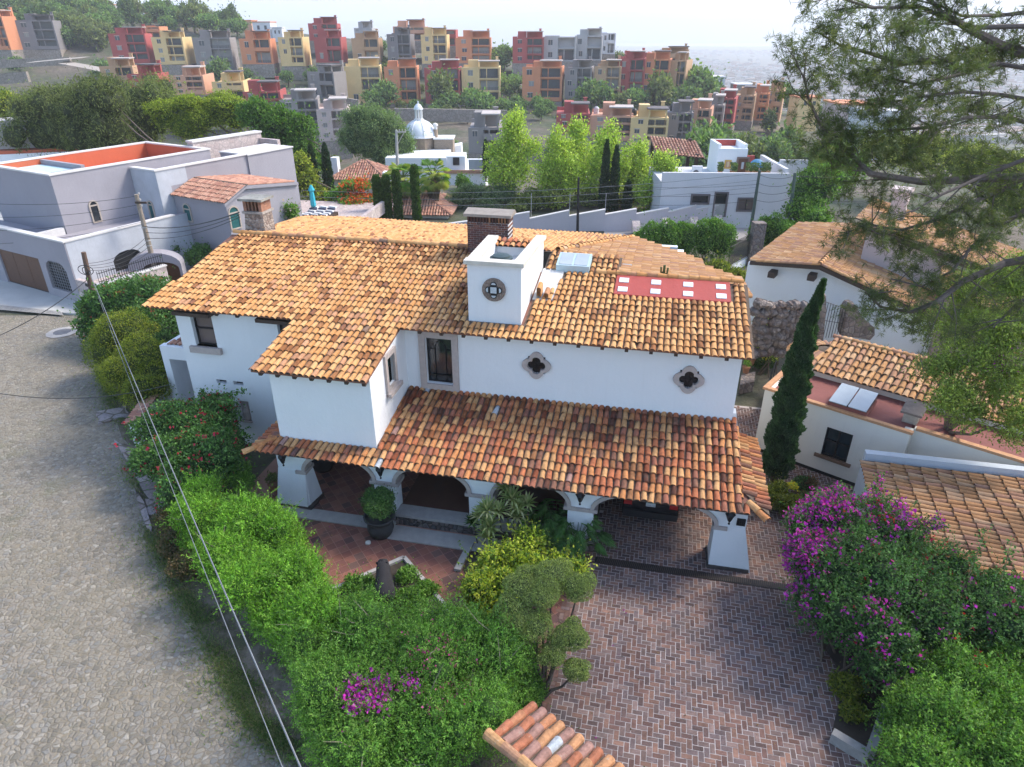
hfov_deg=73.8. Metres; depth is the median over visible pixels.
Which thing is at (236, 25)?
hill tree
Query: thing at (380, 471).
wall lantern
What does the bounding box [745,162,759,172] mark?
planter
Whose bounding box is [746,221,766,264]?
stone pillar
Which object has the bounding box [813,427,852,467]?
window
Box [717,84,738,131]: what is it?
apartment block
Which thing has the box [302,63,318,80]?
hill tree
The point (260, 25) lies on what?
house
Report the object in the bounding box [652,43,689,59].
apartment block
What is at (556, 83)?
balcony door
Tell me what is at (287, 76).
hill tree
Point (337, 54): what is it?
balcony door
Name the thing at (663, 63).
balcony door
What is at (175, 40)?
balcony door
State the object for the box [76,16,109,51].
hill tree
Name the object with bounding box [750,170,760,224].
utility pole
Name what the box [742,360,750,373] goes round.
potted plant
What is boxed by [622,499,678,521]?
parked car
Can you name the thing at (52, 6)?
hill tree
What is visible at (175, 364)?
entrance porch
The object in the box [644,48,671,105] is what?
apartment block
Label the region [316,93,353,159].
apartment block
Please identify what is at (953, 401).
leafy tree
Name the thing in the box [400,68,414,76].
balcony door
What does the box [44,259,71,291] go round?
window
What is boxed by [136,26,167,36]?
apartment block
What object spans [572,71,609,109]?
hill tree
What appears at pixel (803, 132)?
hill tree
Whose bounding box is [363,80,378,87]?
balcony door
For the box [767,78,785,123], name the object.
apartment block
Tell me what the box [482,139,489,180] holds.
slim cypress
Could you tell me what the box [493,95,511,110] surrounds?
hill tree
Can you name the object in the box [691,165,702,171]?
air conditioner
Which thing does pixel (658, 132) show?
balcony door
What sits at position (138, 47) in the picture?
balcony door
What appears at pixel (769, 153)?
hill tree
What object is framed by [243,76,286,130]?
apartment block
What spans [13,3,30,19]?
hill tree
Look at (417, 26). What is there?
apartment block
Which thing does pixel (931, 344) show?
tiled annexe
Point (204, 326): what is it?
window
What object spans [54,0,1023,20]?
sky
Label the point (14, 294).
sidewalk
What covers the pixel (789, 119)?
house
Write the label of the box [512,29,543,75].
apartment block
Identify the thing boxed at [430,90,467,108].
hill tree
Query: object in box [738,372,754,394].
stone step
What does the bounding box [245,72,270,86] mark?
hill tree
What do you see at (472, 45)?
apartment block
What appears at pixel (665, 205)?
power cable
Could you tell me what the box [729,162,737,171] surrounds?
planter
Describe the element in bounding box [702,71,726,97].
hill tree
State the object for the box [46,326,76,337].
manhole surround
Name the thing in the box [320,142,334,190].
slim cypress
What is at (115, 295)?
leafy bush
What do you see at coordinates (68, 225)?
power cable
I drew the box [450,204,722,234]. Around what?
boundary wall
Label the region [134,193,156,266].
utility pole
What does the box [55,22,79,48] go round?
hill tree
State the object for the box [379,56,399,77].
hill tree
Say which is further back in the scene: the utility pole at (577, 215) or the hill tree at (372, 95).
the hill tree at (372, 95)
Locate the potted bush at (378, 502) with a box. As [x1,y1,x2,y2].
[355,483,398,539]
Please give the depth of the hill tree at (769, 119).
166.39 m
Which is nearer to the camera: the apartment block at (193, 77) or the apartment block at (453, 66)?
the apartment block at (193, 77)
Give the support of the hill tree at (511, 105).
on the ground at (458, 130)
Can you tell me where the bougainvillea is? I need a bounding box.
[775,471,1023,702]
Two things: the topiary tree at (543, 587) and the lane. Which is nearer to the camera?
the topiary tree at (543, 587)
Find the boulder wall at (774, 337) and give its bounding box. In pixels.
[750,297,807,359]
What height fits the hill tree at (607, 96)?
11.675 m
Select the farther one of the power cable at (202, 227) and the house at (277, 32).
the house at (277, 32)
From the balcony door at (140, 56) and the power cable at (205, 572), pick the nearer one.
the power cable at (205, 572)
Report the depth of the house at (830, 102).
142.44 m
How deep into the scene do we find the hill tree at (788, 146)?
125.00 m
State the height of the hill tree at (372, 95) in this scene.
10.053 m
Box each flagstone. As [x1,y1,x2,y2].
[96,406,128,424]
[114,440,142,472]
[130,471,163,499]
[134,490,151,531]
[145,499,162,516]
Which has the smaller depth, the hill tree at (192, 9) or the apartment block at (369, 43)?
the apartment block at (369, 43)
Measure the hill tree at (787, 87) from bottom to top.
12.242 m
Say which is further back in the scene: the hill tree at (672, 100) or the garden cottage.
the hill tree at (672, 100)
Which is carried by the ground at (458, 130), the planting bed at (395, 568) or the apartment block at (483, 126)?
the apartment block at (483, 126)
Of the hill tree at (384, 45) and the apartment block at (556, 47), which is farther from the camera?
the hill tree at (384, 45)
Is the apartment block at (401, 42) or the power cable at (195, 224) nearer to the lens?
the power cable at (195, 224)
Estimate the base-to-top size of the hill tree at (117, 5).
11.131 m
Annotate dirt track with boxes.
[28,56,99,71]
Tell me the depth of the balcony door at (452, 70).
196.32 m
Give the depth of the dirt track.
182.27 m
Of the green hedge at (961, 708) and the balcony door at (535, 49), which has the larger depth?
the balcony door at (535, 49)
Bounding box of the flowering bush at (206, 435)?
[109,383,256,512]
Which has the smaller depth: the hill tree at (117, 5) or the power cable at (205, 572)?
the power cable at (205, 572)
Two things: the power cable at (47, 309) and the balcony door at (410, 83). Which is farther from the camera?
the balcony door at (410, 83)
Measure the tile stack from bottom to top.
0.441 m
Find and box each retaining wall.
[0,57,71,67]
[0,71,30,84]
[328,95,359,106]
[394,108,506,121]
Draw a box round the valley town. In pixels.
[633,49,1023,143]
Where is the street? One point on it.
(82, 657)
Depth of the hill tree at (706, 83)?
194.97 m
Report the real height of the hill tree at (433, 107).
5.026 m
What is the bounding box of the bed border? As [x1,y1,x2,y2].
[332,555,450,615]
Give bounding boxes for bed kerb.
[454,540,474,571]
[829,673,899,763]
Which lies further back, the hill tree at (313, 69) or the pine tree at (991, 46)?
the hill tree at (313, 69)
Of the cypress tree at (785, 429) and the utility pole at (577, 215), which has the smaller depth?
the cypress tree at (785, 429)
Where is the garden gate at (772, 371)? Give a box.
[768,360,776,381]
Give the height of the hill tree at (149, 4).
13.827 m
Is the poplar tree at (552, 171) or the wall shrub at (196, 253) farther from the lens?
the poplar tree at (552, 171)
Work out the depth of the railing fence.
45.20 m
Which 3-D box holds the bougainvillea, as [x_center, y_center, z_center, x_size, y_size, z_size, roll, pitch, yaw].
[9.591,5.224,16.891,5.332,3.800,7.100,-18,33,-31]
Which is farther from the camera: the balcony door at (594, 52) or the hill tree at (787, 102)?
the balcony door at (594, 52)
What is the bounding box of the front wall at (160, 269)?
[75,254,167,296]
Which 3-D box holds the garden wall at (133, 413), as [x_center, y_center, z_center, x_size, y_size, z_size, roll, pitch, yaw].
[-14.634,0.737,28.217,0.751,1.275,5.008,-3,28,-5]
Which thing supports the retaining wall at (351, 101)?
on the ground at (458, 130)
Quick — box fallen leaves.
[319,526,837,766]
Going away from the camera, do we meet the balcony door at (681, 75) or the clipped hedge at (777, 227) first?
the clipped hedge at (777, 227)
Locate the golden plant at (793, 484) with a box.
[782,480,799,490]
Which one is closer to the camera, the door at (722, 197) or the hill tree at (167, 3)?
the door at (722, 197)
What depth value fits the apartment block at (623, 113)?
141.47 m
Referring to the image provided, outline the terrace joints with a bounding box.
[247,458,592,694]
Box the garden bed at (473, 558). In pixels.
[463,546,546,707]
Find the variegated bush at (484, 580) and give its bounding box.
[446,512,606,617]
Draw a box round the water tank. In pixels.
[489,253,512,259]
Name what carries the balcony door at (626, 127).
in the apartment block at (623, 113)
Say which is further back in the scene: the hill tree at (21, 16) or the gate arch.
the hill tree at (21, 16)
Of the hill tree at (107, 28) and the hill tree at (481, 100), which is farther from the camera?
the hill tree at (107, 28)
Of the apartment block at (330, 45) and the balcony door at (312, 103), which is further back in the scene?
the apartment block at (330, 45)
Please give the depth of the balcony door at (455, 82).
197.91 m
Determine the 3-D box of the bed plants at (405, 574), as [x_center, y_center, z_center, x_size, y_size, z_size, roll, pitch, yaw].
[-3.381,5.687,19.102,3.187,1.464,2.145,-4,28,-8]
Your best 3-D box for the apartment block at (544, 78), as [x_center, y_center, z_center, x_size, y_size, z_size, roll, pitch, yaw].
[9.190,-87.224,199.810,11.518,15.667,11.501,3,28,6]
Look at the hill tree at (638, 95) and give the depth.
184.34 m
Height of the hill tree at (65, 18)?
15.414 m
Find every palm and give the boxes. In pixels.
[206,442,268,495]
[384,162,421,200]
[418,158,450,200]
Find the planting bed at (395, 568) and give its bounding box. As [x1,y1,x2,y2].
[335,560,446,634]
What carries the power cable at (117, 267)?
attached to the utility pole at (86, 267)
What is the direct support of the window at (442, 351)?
in the tiled house at (457, 368)
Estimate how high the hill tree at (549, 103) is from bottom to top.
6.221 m
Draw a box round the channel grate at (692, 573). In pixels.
[595,556,795,590]
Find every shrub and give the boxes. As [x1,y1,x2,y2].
[79,304,177,419]
[138,501,208,585]
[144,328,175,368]
[170,234,211,268]
[280,198,306,219]
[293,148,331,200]
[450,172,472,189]
[503,666,551,710]
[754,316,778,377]
[754,472,803,515]
[790,469,815,500]
[817,655,875,727]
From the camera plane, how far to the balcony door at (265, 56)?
219.01 m
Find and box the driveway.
[542,406,966,766]
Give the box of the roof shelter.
[649,136,704,166]
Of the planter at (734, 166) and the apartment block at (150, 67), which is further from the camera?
the apartment block at (150, 67)
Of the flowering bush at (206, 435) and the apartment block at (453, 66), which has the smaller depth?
the flowering bush at (206, 435)
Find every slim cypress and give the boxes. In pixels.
[306,143,320,185]
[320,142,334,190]
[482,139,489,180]
[597,138,610,211]
[608,144,620,211]
[621,179,632,209]
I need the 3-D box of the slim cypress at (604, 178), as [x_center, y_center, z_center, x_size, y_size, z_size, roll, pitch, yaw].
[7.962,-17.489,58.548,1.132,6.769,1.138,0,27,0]
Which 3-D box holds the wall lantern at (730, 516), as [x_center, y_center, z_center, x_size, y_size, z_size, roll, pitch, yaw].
[6.186,3.755,19.367,0.320,0.549,0.367,6,28,11]
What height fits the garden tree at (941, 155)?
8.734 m
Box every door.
[0,249,48,292]
[34,22,52,27]
[37,31,55,38]
[39,41,56,45]
[118,68,131,74]
[127,35,143,40]
[129,45,145,51]
[132,54,147,58]
[144,262,180,280]
[168,38,181,43]
[170,47,183,53]
[172,57,184,60]
[211,39,228,46]
[213,50,230,58]
[255,40,269,49]
[257,53,270,62]
[262,93,277,97]
[291,38,301,45]
[292,48,302,54]
[294,58,303,61]
[299,101,314,107]
[300,112,316,118]
[323,24,335,27]
[323,73,332,83]
[325,86,333,96]
[328,38,339,45]
[329,51,340,60]
[333,111,341,116]
[361,67,378,76]
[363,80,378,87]
[365,39,376,46]
[366,52,377,56]
[399,35,408,42]
[400,46,408,53]
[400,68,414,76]
[401,80,415,88]
[402,92,416,98]
[434,36,444,41]
[434,46,445,52]
[435,55,445,59]
[443,69,457,77]
[452,81,457,89]
[473,39,488,43]
[473,47,488,52]
[473,56,488,58]
[480,69,497,77]
[481,81,497,89]
[485,130,496,133]
[488,93,497,99]
[528,39,541,43]
[528,47,540,52]
[528,56,540,58]
[541,91,558,96]
[542,68,559,76]
[542,80,559,87]
[559,50,573,58]
[578,79,589,85]
[579,69,589,76]
[588,49,599,57]
[607,79,617,87]
[608,68,618,76]
[612,125,628,129]
[630,72,641,81]
[630,84,640,88]
[631,60,642,69]
[648,128,663,133]
[649,120,664,123]
[655,61,667,69]
[678,74,683,83]
[679,62,684,71]
[679,114,689,119]
[679,124,688,130]
[712,192,728,216]
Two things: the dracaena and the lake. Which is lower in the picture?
the dracaena
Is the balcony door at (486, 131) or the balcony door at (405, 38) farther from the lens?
the balcony door at (405, 38)
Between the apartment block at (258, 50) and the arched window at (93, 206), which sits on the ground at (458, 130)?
the apartment block at (258, 50)
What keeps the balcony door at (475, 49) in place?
in the apartment block at (472, 45)
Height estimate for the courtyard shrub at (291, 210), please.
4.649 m
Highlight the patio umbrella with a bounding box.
[308,185,315,207]
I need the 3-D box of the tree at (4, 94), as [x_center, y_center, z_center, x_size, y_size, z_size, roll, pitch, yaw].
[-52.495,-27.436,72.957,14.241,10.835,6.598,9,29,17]
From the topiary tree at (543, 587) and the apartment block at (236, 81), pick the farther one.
the apartment block at (236, 81)
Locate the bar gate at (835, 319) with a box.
[824,302,845,337]
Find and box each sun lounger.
[302,206,318,215]
[308,206,327,215]
[318,206,337,215]
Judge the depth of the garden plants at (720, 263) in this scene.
42.53 m
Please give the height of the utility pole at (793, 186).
5.414 m
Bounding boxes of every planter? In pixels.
[717,161,723,171]
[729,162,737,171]
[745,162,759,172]
[760,161,772,172]
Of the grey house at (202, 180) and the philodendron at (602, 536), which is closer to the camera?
the philodendron at (602, 536)
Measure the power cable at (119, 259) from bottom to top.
0.713 m
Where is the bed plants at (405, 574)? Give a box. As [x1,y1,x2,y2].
[339,556,448,612]
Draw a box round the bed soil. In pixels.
[816,624,885,764]
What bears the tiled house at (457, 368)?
on the ground at (458, 130)
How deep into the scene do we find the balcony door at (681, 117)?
145.25 m
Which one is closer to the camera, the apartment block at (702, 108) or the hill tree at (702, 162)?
the hill tree at (702, 162)
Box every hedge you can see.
[155,466,359,679]
[263,567,561,766]
[630,210,746,262]
[743,183,835,246]
[855,621,1023,766]
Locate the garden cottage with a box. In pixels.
[756,334,1023,485]
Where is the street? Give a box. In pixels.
[0,315,290,766]
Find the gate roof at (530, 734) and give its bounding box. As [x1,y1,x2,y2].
[482,701,624,766]
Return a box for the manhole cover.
[53,329,70,334]
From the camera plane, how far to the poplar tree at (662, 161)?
57.92 m
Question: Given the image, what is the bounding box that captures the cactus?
[660,265,668,273]
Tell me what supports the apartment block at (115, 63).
on the ground at (458, 130)
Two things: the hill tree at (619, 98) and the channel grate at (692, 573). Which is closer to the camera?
the channel grate at (692, 573)
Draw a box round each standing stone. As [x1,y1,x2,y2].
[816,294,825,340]
[837,300,874,339]
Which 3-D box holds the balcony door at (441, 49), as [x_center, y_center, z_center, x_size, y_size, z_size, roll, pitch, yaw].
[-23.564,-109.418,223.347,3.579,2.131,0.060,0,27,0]
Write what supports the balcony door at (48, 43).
in the apartment block at (40, 36)
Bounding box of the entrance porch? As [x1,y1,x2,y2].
[159,335,194,403]
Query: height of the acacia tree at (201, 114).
10.934 m
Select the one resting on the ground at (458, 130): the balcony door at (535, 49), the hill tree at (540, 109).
the hill tree at (540, 109)
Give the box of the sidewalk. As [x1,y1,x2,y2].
[0,212,189,314]
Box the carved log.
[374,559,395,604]
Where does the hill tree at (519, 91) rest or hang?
on the ground at (458, 130)
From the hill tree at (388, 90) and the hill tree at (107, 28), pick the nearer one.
the hill tree at (388, 90)
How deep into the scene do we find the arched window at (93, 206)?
42.68 m
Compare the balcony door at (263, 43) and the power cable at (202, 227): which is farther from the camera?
the balcony door at (263, 43)
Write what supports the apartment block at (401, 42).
on the ground at (458, 130)
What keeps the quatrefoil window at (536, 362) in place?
in the tiled house at (457, 368)
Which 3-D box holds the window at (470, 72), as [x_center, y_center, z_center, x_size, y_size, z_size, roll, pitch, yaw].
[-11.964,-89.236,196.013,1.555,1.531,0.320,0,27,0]
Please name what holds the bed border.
on the planting bed at (395, 568)
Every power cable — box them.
[0,214,135,230]
[0,384,168,398]
[1,278,88,334]
[9,196,133,204]
[36,205,135,216]
[89,237,145,263]
[89,242,146,265]
[89,272,300,766]
[90,252,148,270]
[91,278,282,766]
[145,212,239,227]
[146,214,239,232]
[149,217,239,238]
[302,180,756,199]
[304,173,756,192]
[403,187,755,205]
[579,192,747,196]
[583,183,755,187]
[585,201,749,205]
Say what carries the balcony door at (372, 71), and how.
in the apartment block at (367, 69)
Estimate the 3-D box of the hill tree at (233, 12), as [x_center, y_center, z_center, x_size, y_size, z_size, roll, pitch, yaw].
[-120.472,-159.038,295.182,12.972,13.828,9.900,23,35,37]
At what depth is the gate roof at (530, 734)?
13.11 m
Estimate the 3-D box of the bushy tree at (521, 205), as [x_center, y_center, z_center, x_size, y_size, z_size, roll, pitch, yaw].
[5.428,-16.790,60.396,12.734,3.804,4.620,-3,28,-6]
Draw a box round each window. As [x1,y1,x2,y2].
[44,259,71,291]
[88,200,102,222]
[147,200,155,218]
[189,317,222,354]
[198,40,203,45]
[383,345,402,398]
[418,332,459,391]
[453,157,458,164]
[468,70,472,75]
[522,351,550,378]
[526,69,531,74]
[527,92,532,97]
[548,39,552,44]
[673,365,704,393]
[690,194,710,204]
[736,197,753,211]
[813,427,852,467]
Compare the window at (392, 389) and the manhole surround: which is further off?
the manhole surround
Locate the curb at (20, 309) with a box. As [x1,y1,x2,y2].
[0,305,62,314]
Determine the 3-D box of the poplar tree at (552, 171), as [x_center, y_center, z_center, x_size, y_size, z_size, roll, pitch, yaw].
[4.253,-19.198,59.900,5.579,8.088,5.185,0,27,0]
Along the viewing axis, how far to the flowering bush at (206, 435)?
22.77 m
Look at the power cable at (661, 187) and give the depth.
50.79 m
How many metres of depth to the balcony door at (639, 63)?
193.46 m
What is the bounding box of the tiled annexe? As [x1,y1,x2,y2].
[927,264,1023,372]
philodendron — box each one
[513,506,578,548]
[524,498,574,546]
[540,510,616,564]
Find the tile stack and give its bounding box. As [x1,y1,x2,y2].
[536,282,549,296]
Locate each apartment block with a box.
[0,7,24,59]
[15,12,66,58]
[99,53,137,99]
[108,24,155,64]
[127,60,169,90]
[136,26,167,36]
[151,28,196,77]
[170,62,214,110]
[192,28,239,69]
[211,67,250,100]
[239,29,279,77]
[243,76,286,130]
[278,28,312,79]
[279,84,319,151]
[307,60,348,102]
[308,15,341,52]
[313,28,347,67]
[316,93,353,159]
[344,55,383,106]
[351,29,383,65]
[354,20,376,37]
[384,56,420,106]
[386,25,415,63]
[393,18,427,52]
[421,25,449,76]
[424,57,461,106]
[433,29,457,57]
[455,28,491,66]
[461,56,500,106]
[468,106,501,173]
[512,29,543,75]
[522,56,563,108]
[543,35,575,74]
[556,97,589,150]
[564,56,593,105]
[575,27,602,71]
[590,99,633,159]
[592,55,621,108]
[602,32,615,59]
[618,48,645,109]
[629,101,668,160]
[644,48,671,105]
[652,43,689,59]
[665,96,694,139]
[670,49,692,87]
[690,93,714,135]
[711,90,725,125]
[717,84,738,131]
[735,82,757,130]
[753,80,770,124]
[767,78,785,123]
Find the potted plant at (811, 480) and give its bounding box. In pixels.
[800,472,829,494]
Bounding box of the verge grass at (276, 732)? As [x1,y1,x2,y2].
[57,315,310,766]
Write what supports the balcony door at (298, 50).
in the apartment block at (295, 52)
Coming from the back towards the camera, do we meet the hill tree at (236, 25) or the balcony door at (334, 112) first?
the hill tree at (236, 25)
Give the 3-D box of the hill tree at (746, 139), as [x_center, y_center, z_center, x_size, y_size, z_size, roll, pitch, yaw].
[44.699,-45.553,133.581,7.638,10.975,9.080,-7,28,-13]
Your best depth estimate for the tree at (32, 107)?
60.52 m
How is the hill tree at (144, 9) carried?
on the ground at (458, 130)
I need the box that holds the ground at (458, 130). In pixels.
[0,8,1023,766]
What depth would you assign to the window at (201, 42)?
218.02 m
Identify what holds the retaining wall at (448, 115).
on the ground at (458, 130)
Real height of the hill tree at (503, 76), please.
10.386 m
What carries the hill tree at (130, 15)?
on the ground at (458, 130)
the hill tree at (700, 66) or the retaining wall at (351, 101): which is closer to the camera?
the retaining wall at (351, 101)
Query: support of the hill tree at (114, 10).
on the ground at (458, 130)
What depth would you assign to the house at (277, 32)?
265.17 m
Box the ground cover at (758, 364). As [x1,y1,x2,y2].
[743,356,781,374]
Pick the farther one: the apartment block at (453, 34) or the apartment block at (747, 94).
the apartment block at (453, 34)
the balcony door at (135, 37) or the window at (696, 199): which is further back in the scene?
the balcony door at (135, 37)
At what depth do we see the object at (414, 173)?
53.94 m
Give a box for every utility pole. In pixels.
[78,252,94,292]
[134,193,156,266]
[395,129,405,165]
[576,177,579,231]
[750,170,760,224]
[788,173,796,219]
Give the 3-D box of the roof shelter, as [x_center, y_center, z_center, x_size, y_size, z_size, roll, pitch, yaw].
[15.307,-20.294,64.305,4.577,5.327,4.028,0,27,0]
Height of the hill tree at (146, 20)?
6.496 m
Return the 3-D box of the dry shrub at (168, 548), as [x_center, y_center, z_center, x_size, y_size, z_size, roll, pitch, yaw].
[-10.325,4.787,20.653,1.919,1.221,3.886,-17,32,-29]
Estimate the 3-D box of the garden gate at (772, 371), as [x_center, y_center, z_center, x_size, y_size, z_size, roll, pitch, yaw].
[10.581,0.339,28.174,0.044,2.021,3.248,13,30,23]
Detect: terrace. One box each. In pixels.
[268,462,591,708]
[300,200,392,217]
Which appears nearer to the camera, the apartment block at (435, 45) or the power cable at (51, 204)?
the power cable at (51, 204)
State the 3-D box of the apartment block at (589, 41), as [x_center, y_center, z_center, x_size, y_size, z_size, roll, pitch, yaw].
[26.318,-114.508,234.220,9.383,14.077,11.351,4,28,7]
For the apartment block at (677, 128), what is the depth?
145.21 m
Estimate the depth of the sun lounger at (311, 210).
52.38 m
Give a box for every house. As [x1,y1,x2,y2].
[0,117,78,161]
[0,130,301,250]
[141,194,771,573]
[238,20,257,31]
[251,21,276,37]
[271,27,285,41]
[330,156,400,194]
[382,171,457,217]
[385,101,487,184]
[646,139,807,227]
[713,75,726,86]
[730,83,756,94]
[745,185,1022,356]
[784,94,822,130]
[817,99,864,139]
[846,107,898,159]
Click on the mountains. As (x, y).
(645, 26)
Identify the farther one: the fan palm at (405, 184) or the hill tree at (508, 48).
the hill tree at (508, 48)
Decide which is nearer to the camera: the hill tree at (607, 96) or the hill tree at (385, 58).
the hill tree at (607, 96)
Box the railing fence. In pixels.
[728,233,751,267]
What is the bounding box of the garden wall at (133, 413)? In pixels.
[123,375,172,445]
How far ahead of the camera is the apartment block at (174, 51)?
217.65 m
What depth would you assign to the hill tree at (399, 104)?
186.96 m
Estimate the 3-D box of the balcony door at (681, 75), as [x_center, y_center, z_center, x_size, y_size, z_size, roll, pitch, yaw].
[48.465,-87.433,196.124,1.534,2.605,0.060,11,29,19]
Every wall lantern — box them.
[278,455,285,465]
[375,468,383,478]
[575,493,584,504]
[725,513,735,524]
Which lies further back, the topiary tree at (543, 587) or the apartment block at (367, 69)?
the apartment block at (367, 69)
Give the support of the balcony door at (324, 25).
in the apartment block at (322, 23)
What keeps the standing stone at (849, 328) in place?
on the ground at (458, 130)
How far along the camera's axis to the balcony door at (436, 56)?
224.48 m
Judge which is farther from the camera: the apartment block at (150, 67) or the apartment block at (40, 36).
the apartment block at (40, 36)
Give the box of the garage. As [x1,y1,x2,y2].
[0,213,194,300]
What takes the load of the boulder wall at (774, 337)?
on the ground at (458, 130)
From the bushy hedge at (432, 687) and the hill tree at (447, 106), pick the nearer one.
the bushy hedge at (432, 687)
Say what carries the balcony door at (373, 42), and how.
in the apartment block at (369, 43)
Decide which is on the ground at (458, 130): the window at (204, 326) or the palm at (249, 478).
the palm at (249, 478)
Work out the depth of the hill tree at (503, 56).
228.86 m
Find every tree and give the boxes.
[0,0,10,9]
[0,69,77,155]
[0,79,27,117]
[1,52,31,71]
[5,0,21,6]
[6,7,30,19]
[7,1,25,13]
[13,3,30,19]
[18,0,27,7]
[25,0,40,8]
[27,0,38,13]
[35,0,63,19]
[36,1,64,14]
[42,2,89,45]
[42,59,154,152]
[51,1,65,12]
[55,1,82,17]
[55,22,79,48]
[60,0,77,9]
[60,2,74,11]
[61,3,95,26]
[69,14,97,47]
[71,0,104,14]
[72,0,96,8]
[75,8,126,25]
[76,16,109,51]
[80,13,121,45]
[83,0,104,8]
[87,54,108,79]
[96,5,125,29]
[97,1,115,12]
[101,0,114,5]
[109,6,122,18]
[111,65,204,142]
[114,0,120,9]
[114,0,148,26]
[130,0,142,21]
[135,13,151,25]
[136,77,251,143]
[142,1,147,13]
[142,11,155,25]
[144,0,165,11]
[144,12,183,30]
[146,0,168,25]
[158,1,185,27]
[162,0,172,5]
[172,3,192,29]
[176,0,216,32]
[177,2,184,8]
[188,0,209,14]
[188,9,229,35]
[203,51,231,81]
[207,7,222,22]
[218,4,230,20]
[218,17,228,30]
[222,13,251,37]
[225,0,240,18]
[229,91,340,179]
[236,65,255,79]
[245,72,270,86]
[274,68,293,88]
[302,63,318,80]
[321,97,431,164]
[323,168,372,204]
[360,73,407,109]
[364,85,387,109]
[379,36,386,51]
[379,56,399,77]
[382,56,387,64]
[394,97,406,107]
[408,97,425,107]
[418,63,465,104]
[420,84,424,92]
[428,101,444,108]
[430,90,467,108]
[440,176,521,208]
[441,104,455,108]
[456,83,484,107]
[462,86,506,109]
[477,103,552,202]
[488,556,602,701]
[489,42,511,70]
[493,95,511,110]
[495,39,512,69]
[495,151,535,171]
[500,72,519,99]
[501,72,521,97]
[503,69,521,87]
[504,183,638,212]
[505,91,530,108]
[506,98,527,112]
[516,106,528,115]
[517,87,521,97]
[527,92,544,109]
[529,116,586,210]
[533,99,550,119]
[539,96,556,111]
[542,113,599,194]
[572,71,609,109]
[573,116,639,196]
[587,80,620,108]
[608,87,634,105]
[615,49,627,58]
[617,83,651,108]
[619,133,667,200]
[629,146,683,211]
[643,58,679,105]
[664,86,683,104]
[665,94,678,105]
[671,110,736,162]
[674,128,710,166]
[675,80,702,101]
[676,58,725,97]
[677,113,736,134]
[685,116,741,161]
[688,56,729,73]
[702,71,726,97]
[732,126,756,141]
[733,127,761,148]
[739,130,785,158]
[754,104,787,133]
[758,125,795,158]
[759,137,785,160]
[762,277,826,482]
[764,75,803,107]
[765,0,1023,379]
[765,133,789,161]
[774,111,815,148]
[776,117,805,152]
[779,137,870,222]
[783,99,788,109]
[795,143,809,161]
[858,128,1023,234]
[898,248,1023,464]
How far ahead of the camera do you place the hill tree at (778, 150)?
105.32 m
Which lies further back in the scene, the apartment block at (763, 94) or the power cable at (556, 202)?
the apartment block at (763, 94)
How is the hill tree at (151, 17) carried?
on the ground at (458, 130)
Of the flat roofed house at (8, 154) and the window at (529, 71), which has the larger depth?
the window at (529, 71)
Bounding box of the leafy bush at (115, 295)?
[56,257,179,344]
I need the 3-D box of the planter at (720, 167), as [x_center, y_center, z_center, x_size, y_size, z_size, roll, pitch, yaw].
[16.624,-16.966,54.471,0.535,1.377,0.850,0,27,0]
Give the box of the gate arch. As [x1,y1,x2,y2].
[128,249,186,280]
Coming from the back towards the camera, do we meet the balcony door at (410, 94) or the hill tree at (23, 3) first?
the hill tree at (23, 3)
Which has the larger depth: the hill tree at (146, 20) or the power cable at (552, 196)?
the hill tree at (146, 20)
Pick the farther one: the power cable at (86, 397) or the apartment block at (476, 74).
the apartment block at (476, 74)
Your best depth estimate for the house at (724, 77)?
219.77 m
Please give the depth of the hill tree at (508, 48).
233.90 m
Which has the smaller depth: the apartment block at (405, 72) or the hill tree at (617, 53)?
the apartment block at (405, 72)
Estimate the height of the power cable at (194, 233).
4.207 m
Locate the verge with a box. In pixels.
[109,386,345,766]
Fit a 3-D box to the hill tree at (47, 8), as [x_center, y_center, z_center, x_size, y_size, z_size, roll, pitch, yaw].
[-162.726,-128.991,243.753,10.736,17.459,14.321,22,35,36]
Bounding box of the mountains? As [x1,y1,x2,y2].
[273,11,1023,40]
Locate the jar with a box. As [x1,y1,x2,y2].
[311,460,334,472]
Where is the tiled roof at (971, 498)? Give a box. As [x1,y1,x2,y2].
[851,449,1023,584]
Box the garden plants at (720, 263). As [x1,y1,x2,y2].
[704,236,758,280]
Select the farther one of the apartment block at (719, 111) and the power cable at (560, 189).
the apartment block at (719, 111)
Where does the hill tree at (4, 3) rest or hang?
on the ground at (458, 130)
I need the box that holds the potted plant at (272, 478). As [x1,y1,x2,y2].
[261,465,277,491]
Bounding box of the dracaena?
[464,483,537,545]
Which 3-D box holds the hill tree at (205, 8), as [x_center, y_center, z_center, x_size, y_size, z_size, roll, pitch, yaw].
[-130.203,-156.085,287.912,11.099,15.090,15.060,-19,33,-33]
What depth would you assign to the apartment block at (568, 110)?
141.36 m
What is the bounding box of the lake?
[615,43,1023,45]
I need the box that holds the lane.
[604,228,747,239]
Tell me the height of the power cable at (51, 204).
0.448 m
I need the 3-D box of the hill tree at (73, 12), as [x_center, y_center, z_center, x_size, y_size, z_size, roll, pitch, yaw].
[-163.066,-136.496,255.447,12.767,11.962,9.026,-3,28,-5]

